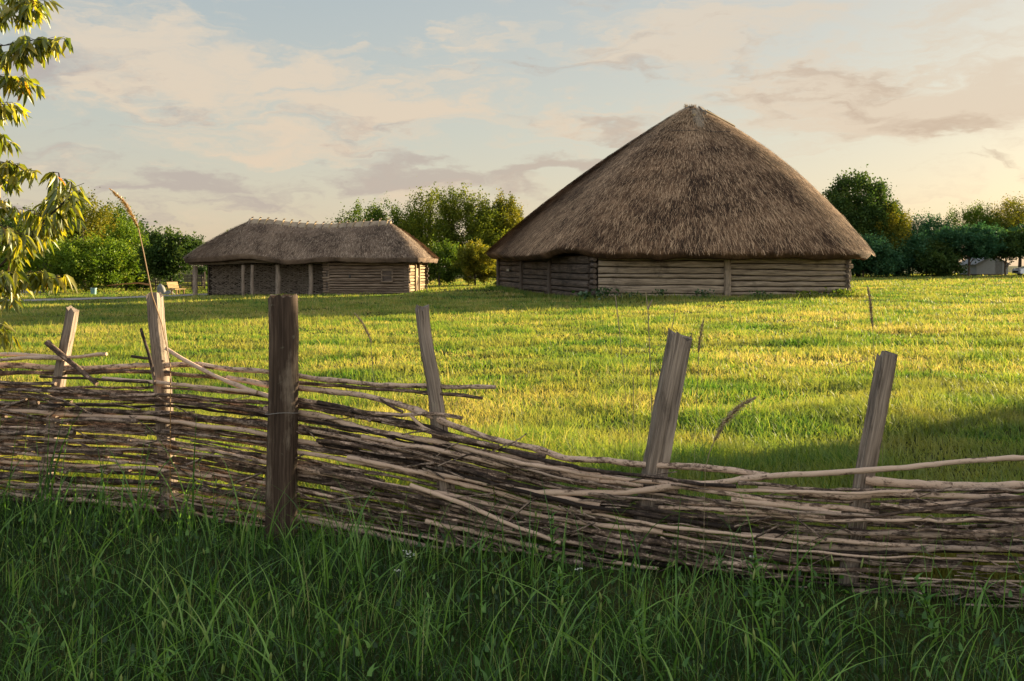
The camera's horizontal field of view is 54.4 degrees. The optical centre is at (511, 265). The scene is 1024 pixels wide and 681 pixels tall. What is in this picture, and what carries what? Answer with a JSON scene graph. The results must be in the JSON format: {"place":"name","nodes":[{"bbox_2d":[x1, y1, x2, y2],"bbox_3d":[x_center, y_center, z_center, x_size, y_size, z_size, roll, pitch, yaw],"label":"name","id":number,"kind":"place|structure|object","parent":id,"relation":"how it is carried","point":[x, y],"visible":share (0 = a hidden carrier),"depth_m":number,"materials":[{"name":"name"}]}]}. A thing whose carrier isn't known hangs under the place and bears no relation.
{"place":"outdoors","nodes":[
{"label":"outdoors","id":0,"kind":"place"},
{"bbox_2d":[22,293,237,300],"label":"path","id":1,"kind":"structure","parent":0,"point":[106,297],"depth_m":58.67,"materials":[{"name":"grey gravel"}]},
{"bbox_2d":[0,272,1023,589],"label":"meadow grass","id":2,"kind":"structure","parent":0,"point":[978,336],"depth_m":15.75,"materials":[{"name":"green plant"}]},
{"bbox_2d":[0,266,1023,680],"bbox_3d":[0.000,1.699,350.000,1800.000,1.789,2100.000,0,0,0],"label":"ground","id":3,"kind":"structure","parent":0,"point":[910,642],"depth_m":4.95,"materials":[{"name":"green plant"}]},
{"bbox_2d":[0,214,44,270],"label":"deciduous tree","id":4,"kind":"object","parent":3,"relation":"on","point":[16,229],"visible":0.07,"depth_m":93.82,"materials":[{"name":"green plant"}]},
{"bbox_2d":[6,611,49,662],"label":"leafy weed","id":5,"kind":"object","parent":3,"relation":"on","point":[27,631],"visible":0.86,"depth_m":4.28,"materials":[{"name":"green plant"}]},
{"bbox_2d":[0,204,70,282],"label":"leafy bush","id":6,"kind":"object","parent":3,"relation":"on","point":[6,221],"visible":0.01,"depth_m":94.95,"materials":[{"name":"green plant"}]},
{"bbox_2d":[4,202,79,271],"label":"deciduous tree","id":7,"kind":"object","parent":3,"relation":"on","point":[21,227],"visible":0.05,"depth_m":89.13,"materials":[{"name":"green plant"}]},
{"bbox_2d":[0,231,89,292],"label":"leafy bush","id":8,"kind":"object","parent":3,"relation":"on","point":[37,263],"visible":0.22,"depth_m":76.20,"materials":[{"name":"green plant"}]},
{"bbox_2d":[0,0,91,352],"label":"ash leaved maple","id":9,"kind":"object","parent":3,"relation":"on","point":[38,233],"visible":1,"depth_m":4.26,"materials":[{"name":"green plant"}]},
{"bbox_2d":[48,187,122,288],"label":"deciduous tree","id":10,"kind":"object","parent":3,"relation":"on","point":[95,224],"visible":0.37,"depth_m":85.22,"materials":[{"name":"green plant"}]},
{"bbox_2d":[47,229,133,291],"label":"leafy bush","id":11,"kind":"object","parent":3,"relation":"on","point":[91,268],"visible":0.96,"depth_m":75.25,"materials":[{"name":"green plant"}]},
{"bbox_2d":[90,288,96,293],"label":"litter bin","id":12,"kind":"object","parent":3,"relation":"on","point":[93,290],"visible":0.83,"depth_m":68.83,"materials":[{"name":"metal"}]},
{"bbox_2d":[60,202,163,286],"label":"deciduous tree","id":13,"kind":"object","parent":3,"relation":"on","point":[143,228],"depth_m":100.46,"materials":[{"name":"green plant"}]},
{"bbox_2d":[91,197,145,288],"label":"deciduous tree","id":14,"kind":"object","parent":3,"relation":"on","point":[123,214],"visible":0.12,"depth_m":89.06,"materials":[{"name":"green plant"}]},
{"bbox_2d":[99,242,145,290],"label":"leafy bush","id":15,"kind":"object","parent":3,"relation":"on","point":[134,269],"visible":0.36,"depth_m":77.13,"materials":[{"name":"green plant"}]},
{"bbox_2d":[102,214,150,274],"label":"deciduous tree","id":16,"kind":"object","parent":3,"relation":"on","point":[126,233],"visible":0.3,"depth_m":83.07,"materials":[{"name":"green plant"}]},
{"bbox_2d":[107,188,170,518],"bbox_3d":[-2.540,0.597,6.783,0.549,2.260,0.053,0,0,18],"label":"grass stalk","id":17,"kind":"object","parent":3,"relation":"on","point":[129,210],"depth_m":6.74,"materials":[{"name":"brown plant"}]},
{"bbox_2d":[128,272,152,290],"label":"leafy bush","id":18,"kind":"object","parent":3,"relation":"on","point":[146,280],"visible":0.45,"depth_m":78.61,"materials":[{"name":"green plant"}]},
{"bbox_2d":[157,284,165,293],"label":"boulder","id":19,"kind":"object","parent":3,"relation":"on","point":[161,288],"visible":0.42,"depth_m":67.76,"materials":[{"name":"grey stone"}]},
{"bbox_2d":[148,646,187,680],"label":"leafy weed","id":20,"kind":"object","parent":3,"relation":"on","point":[165,666],"visible":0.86,"depth_m":4.00,"materials":[{"name":"green plant"}]},
{"bbox_2d":[163,290,174,294],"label":"boulder","id":21,"kind":"object","parent":3,"relation":"on","point":[168,292],"visible":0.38,"depth_m":67.21,"materials":[{"name":"grey stone"}]},
{"bbox_2d":[133,225,205,290],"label":"deciduous tree","id":22,"kind":"object","parent":3,"relation":"on","point":[166,253],"visible":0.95,"depth_m":72.94,"materials":[{"name":"green plant"}]},
{"bbox_2d":[143,271,205,289],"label":"garden fence","id":23,"kind":"object","parent":3,"relation":"on","point":[185,280],"visible":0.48,"depth_m":79.96,"materials":[{"name":"brown wood"}]},
{"bbox_2d":[166,282,185,294],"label":"wooden bench","id":24,"kind":"object","parent":3,"relation":"on","point":[175,285],"visible":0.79,"depth_m":67.01,"materials":[{"name":"brown wood"}]},
{"bbox_2d":[196,234,206,285],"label":"deciduous tree","id":25,"kind":"object","parent":3,"relation":"on","point":[202,269],"visible":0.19,"depth_m":91.75,"materials":[{"name":"green plant"}]},
{"bbox_2d":[207,509,234,559],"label":"leafy weed","id":26,"kind":"object","parent":3,"relation":"on","point":[217,533],"visible":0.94,"depth_m":5.77,"materials":[{"name":"green plant"}]},
{"bbox_2d":[183,216,438,295],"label":"thatched longhouse","id":27,"kind":"structure","parent":3,"relation":"on","point":[267,256],"depth_m":62.13,"materials":[{"name":"brown wood"}]},
{"bbox_2d":[381,269,392,281],"bbox_3d":[-7.666,0.651,61.095,0.730,0.800,0.080,0,0,6],"label":"window","id":28,"kind":"structure","parent":27,"relation":"in","point":[386,274],"depth_m":61.08,"materials":[{"name":"grey glass"}]},
{"bbox_2d":[417,268,418,290],"bbox_3d":[-6.072,1.051,63.421,0.105,1.720,1.120,0,0,6],"label":"door","id":29,"kind":"structure","parent":27,"relation":"in","point":[417,268],"depth_m":63.64,"materials":[{"name":"brown wood"}]},
{"bbox_2d":[326,197,390,223],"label":"deciduous tree","id":30,"kind":"object","parent":3,"relation":"on","point":[351,218],"visible":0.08,"depth_m":118.47,"materials":[{"name":"green plant"}]},
{"bbox_2d":[354,313,374,427],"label":"grass stalk","id":31,"kind":"object","parent":3,"relation":"on","point":[360,320],"depth_m":6.34,"materials":[{"name":"beige plant"}]},
{"bbox_2d":[358,197,427,238],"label":"deciduous tree","id":32,"kind":"object","parent":3,"relation":"on","point":[378,214],"visible":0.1,"depth_m":115.68,"materials":[{"name":"green plant"}]},
{"bbox_2d":[402,550,414,577],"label":"white flower","id":33,"kind":"object","parent":3,"relation":"on","point":[408,559],"visible":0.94,"depth_m":5.37,"materials":[{"name":"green plant"}]},
{"bbox_2d":[404,593,437,641],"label":"leafy weed","id":34,"kind":"object","parent":3,"relation":"on","point":[425,606],"visible":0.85,"depth_m":4.38,"materials":[{"name":"green plant"}]},
{"bbox_2d":[396,183,468,279],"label":"deciduous tree","id":35,"kind":"object","parent":3,"relation":"on","point":[438,228],"visible":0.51,"depth_m":113.53,"materials":[{"name":"green plant"}]},
{"bbox_2d":[425,234,465,285],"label":"leafy bush","id":36,"kind":"object","parent":3,"relation":"on","point":[447,255],"visible":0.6,"depth_m":83.21,"materials":[{"name":"green plant"}]},
{"bbox_2d":[449,236,495,285],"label":"leafy bush","id":37,"kind":"object","parent":3,"relation":"on","point":[471,257],"visible":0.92,"depth_m":75.10,"materials":[{"name":"green plant"}]},
{"bbox_2d":[437,182,509,278],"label":"deciduous tree","id":38,"kind":"object","parent":3,"relation":"on","point":[474,227],"visible":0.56,"depth_m":112.88,"materials":[{"name":"green plant"}]},
{"bbox_2d":[474,188,524,238],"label":"deciduous tree","id":39,"kind":"object","parent":3,"relation":"on","point":[512,212],"visible":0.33,"depth_m":115.07,"materials":[{"name":"green plant"}]},
{"bbox_2d":[0,292,1023,608],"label":"wattle fence","id":40,"kind":"object","parent":3,"relation":"on","point":[288,468],"visible":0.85,"depth_m":5.98,"materials":[{"name":"brown plant"}]},
{"bbox_2d":[540,507,566,570],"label":"leafy weed","id":41,"kind":"object","parent":3,"relation":"on","point":[552,539],"visible":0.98,"depth_m":5.50,"materials":[{"name":"green plant"}]},
{"bbox_2d":[534,565,581,623],"bbox_3d":[0.231,1.558,4.682,0.233,0.278,0.196,0,0,-18],"label":"leafy weed","id":42,"kind":"object","parent":3,"relation":"on","point":[559,581],"visible":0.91,"depth_m":4.69,"materials":[{"name":"green plant"}]},
{"bbox_2d":[572,290,591,298],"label":"weed plant","id":43,"kind":"object","parent":3,"relation":"on","point":[585,294],"visible":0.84,"depth_m":45.25,"materials":[{"name":"green plant"}]},
{"bbox_2d":[591,287,619,299],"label":"weed plant","id":44,"kind":"object","parent":3,"relation":"on","point":[605,290],"visible":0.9,"depth_m":45.40,"materials":[{"name":"green plant"}]},
{"bbox_2d":[615,295,630,470],"bbox_3d":[0.681,0.938,6.125,0.100,1.507,0.006,0,0,21],"label":"grass stalk","id":45,"kind":"object","parent":3,"relation":"on","point":[623,370],"depth_m":6.13,"materials":[{"name":"plant"}]},
{"bbox_2d":[633,377,633,411],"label":"grass stalk","id":46,"kind":"object","parent":3,"relation":"on","point":[633,394],"depth_m":5.72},
{"bbox_2d":[616,291,652,299],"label":"weed plant","id":47,"kind":"object","parent":3,"relation":"on","point":[630,294],"visible":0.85,"depth_m":45.38,"materials":[{"name":"green plant"}]},
{"bbox_2d":[625,607,669,674],"bbox_3d":[0.548,1.553,4.098,0.189,0.280,0.216,0,0,0],"label":"leafy weed","id":48,"kind":"object","parent":3,"relation":"on","point":[640,628],"visible":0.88,"depth_m":4.09,"materials":[{"name":"green plant"}]},
{"bbox_2d":[645,292,652,415],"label":"grass stalk","id":49,"kind":"object","parent":3,"relation":"on","point":[648,306],"depth_m":6.12,"materials":[{"name":"green plant"}]},
{"bbox_2d":[655,289,670,295],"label":"weed plant","id":50,"kind":"object","parent":3,"relation":"on","point":[661,291],"visible":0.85,"depth_m":45.58,"materials":[{"name":"green plant"}]},
{"bbox_2d":[486,285,867,301],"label":"wall grass","id":51,"kind":"structure","parent":3,"relation":"on","point":[527,293],"depth_m":45.65,"materials":[{"name":"green plant"}]},
{"bbox_2d":[483,104,874,298],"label":"thatched barn","id":52,"kind":"structure","parent":3,"relation":"on","point":[687,200],"depth_m":47.45,"materials":[{"name":"plant"}]},
{"bbox_2d":[693,319,703,495],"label":"grass stalk","id":53,"kind":"object","parent":3,"relation":"on","point":[701,333],"depth_m":5.62,"materials":[{"name":"brown plant"}]},
{"bbox_2d":[692,288,718,297],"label":"weed plant","id":54,"kind":"object","parent":3,"relation":"on","point":[702,293],"visible":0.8,"depth_m":45.61,"materials":[{"name":"green plant"}]},
{"bbox_2d":[702,396,758,578],"bbox_3d":[1.164,1.184,5.306,0.296,1.006,0.069,0,0,24],"label":"grass stalk","id":55,"kind":"object","parent":3,"relation":"on","point":[726,420],"depth_m":5.31,"materials":[{"name":"brown plant"}]},
{"bbox_2d":[737,551,777,623],"bbox_3d":[1.144,1.508,4.679,0.246,0.357,0.234,0,0,0],"label":"leafy weed","id":56,"kind":"object","parent":3,"relation":"on","point":[753,596],"visible":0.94,"depth_m":4.66,"materials":[{"name":"green plant"}]},
{"bbox_2d":[749,290,770,298],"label":"weed plant","id":57,"kind":"object","parent":3,"relation":"on","point":[757,291],"visible":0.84,"depth_m":45.75,"materials":[{"name":"green plant"}]},
{"bbox_2d":[749,592,788,638],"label":"leafy weed","id":58,"kind":"object","parent":3,"relation":"on","point":[769,623],"visible":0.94,"depth_m":4.38,"materials":[{"name":"green plant"}]},
{"bbox_2d":[791,290,824,297],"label":"weed plant","id":59,"kind":"object","parent":3,"relation":"on","point":[806,292],"visible":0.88,"depth_m":45.73,"materials":[{"name":"green plant"}]},
{"bbox_2d":[824,287,861,296],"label":"weed plant","id":60,"kind":"object","parent":3,"relation":"on","point":[840,291],"visible":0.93,"depth_m":45.91,"materials":[{"name":"green plant"}]},
{"bbox_2d":[822,164,911,276],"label":"linden tree","id":61,"kind":"object","parent":3,"relation":"on","point":[859,211],"visible":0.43,"depth_m":103.79,"materials":[{"name":"green plant"}]},
{"bbox_2d":[867,286,882,476],"bbox_3d":[1.946,0.892,5.343,0.081,1.568,0.032,0,0,11],"label":"grass stalk","id":62,"kind":"object","parent":3,"relation":"on","point":[870,305],"depth_m":5.34,"materials":[{"name":"green plant"}]},
{"bbox_2d":[851,230,904,277],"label":"deciduous tree","id":63,"kind":"object","parent":3,"relation":"on","point":[885,259],"visible":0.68,"depth_m":98.30,"materials":[{"name":"green plant"}]},
{"bbox_2d":[864,198,916,276],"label":"deciduous tree","id":64,"kind":"object","parent":3,"relation":"on","point":[900,229],"visible":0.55,"depth_m":101.79,"materials":[{"name":"green plant"}]},
{"bbox_2d":[884,229,940,276],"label":"deciduous tree","id":65,"kind":"object","parent":3,"relation":"on","point":[914,242],"visible":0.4,"depth_m":101.30,"materials":[{"name":"green plant"}]},
{"bbox_2d":[903,207,939,275],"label":"deciduous tree","id":66,"kind":"object","parent":3,"relation":"on","point":[922,226],"visible":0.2,"depth_m":105.47,"materials":[{"name":"green plant"}]},
{"bbox_2d":[903,573,955,650],"bbox_3d":[1.822,1.518,4.330,0.239,0.320,0.237,0,0,0],"label":"leafy weed","id":67,"kind":"object","parent":3,"relation":"on","point":[935,629],"visible":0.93,"depth_m":4.34,"materials":[{"name":"green plant"}]},
{"bbox_2d":[917,211,954,235],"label":"deciduous tree","id":68,"kind":"object","parent":3,"relation":"on","point":[939,224],"visible":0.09,"depth_m":106.81,"materials":[{"name":"green plant"}]},
{"bbox_2d":[908,236,968,276],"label":"deciduous tree","id":69,"kind":"object","parent":3,"relation":"on","point":[935,263],"visible":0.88,"depth_m":100.09,"materials":[{"name":"green plant"}]},
{"bbox_2d":[933,199,1002,228],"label":"deciduous tree","id":70,"kind":"object","parent":3,"relation":"on","point":[973,216],"visible":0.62,"depth_m":114.30,"materials":[{"name":"green plant"}]},
{"bbox_2d":[931,220,1008,275],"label":"deciduous tree","id":71,"kind":"object","parent":3,"relation":"on","point":[980,241],"visible":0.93,"depth_m":100.33,"materials":[{"name":"green plant"}]},
{"bbox_2d":[961,274,1000,275],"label":"rail","id":72,"kind":"object","parent":3,"relation":"on","point":[982,274],"visible":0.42,"depth_m":104.95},
{"bbox_2d":[960,257,1010,274],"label":"white hut","id":73,"kind":"object","parent":3,"relation":"on","point":[986,266],"visible":0.41,"depth_m":107.00,"materials":[{"name":"paint"}]},
{"bbox_2d":[996,261,1001,274],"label":"door","id":74,"kind":"structure","parent":73,"relation":"in","point":[998,263],"depth_m":106.95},
{"bbox_2d":[984,209,1022,229],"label":"deciduous tree","id":75,"kind":"object","parent":3,"relation":"on","point":[1007,228],"visible":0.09,"depth_m":114.10,"materials":[{"name":"green plant"}]},
{"bbox_2d":[984,228,1023,274],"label":"deciduous tree","id":76,"kind":"object","parent":3,"relation":"on","point":[1013,241],"visible":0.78,"depth_m":101.06,"materials":[{"name":"green plant"}]},
{"bbox_2d":[989,191,1023,267],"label":"deciduous tree","id":77,"kind":"object","parent":3,"relation":"on","point":[1007,211],"visible":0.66,"depth_m":113.40,"materials":[{"name":"green plant"}]},
{"bbox_2d":[1003,224,1023,231],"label":"deciduous tree","id":78,"kind":"object","parent":3,"relation":"on","point":[1012,228],"visible":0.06,"depth_m":109.04,"materials":[{"name":"green plant"}]},
{"bbox_2d":[1012,267,1023,274],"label":"parked car","id":79,"kind":"object","parent":3,"relation":"on","point":[1019,271],"visible":0.96,"depth_m":101.77,"materials":[{"name":"paint"}]},
{"bbox_2d":[0,0,1023,266],"label":"sky","id":80,"kind":"structure","parent":0,"point":[208,117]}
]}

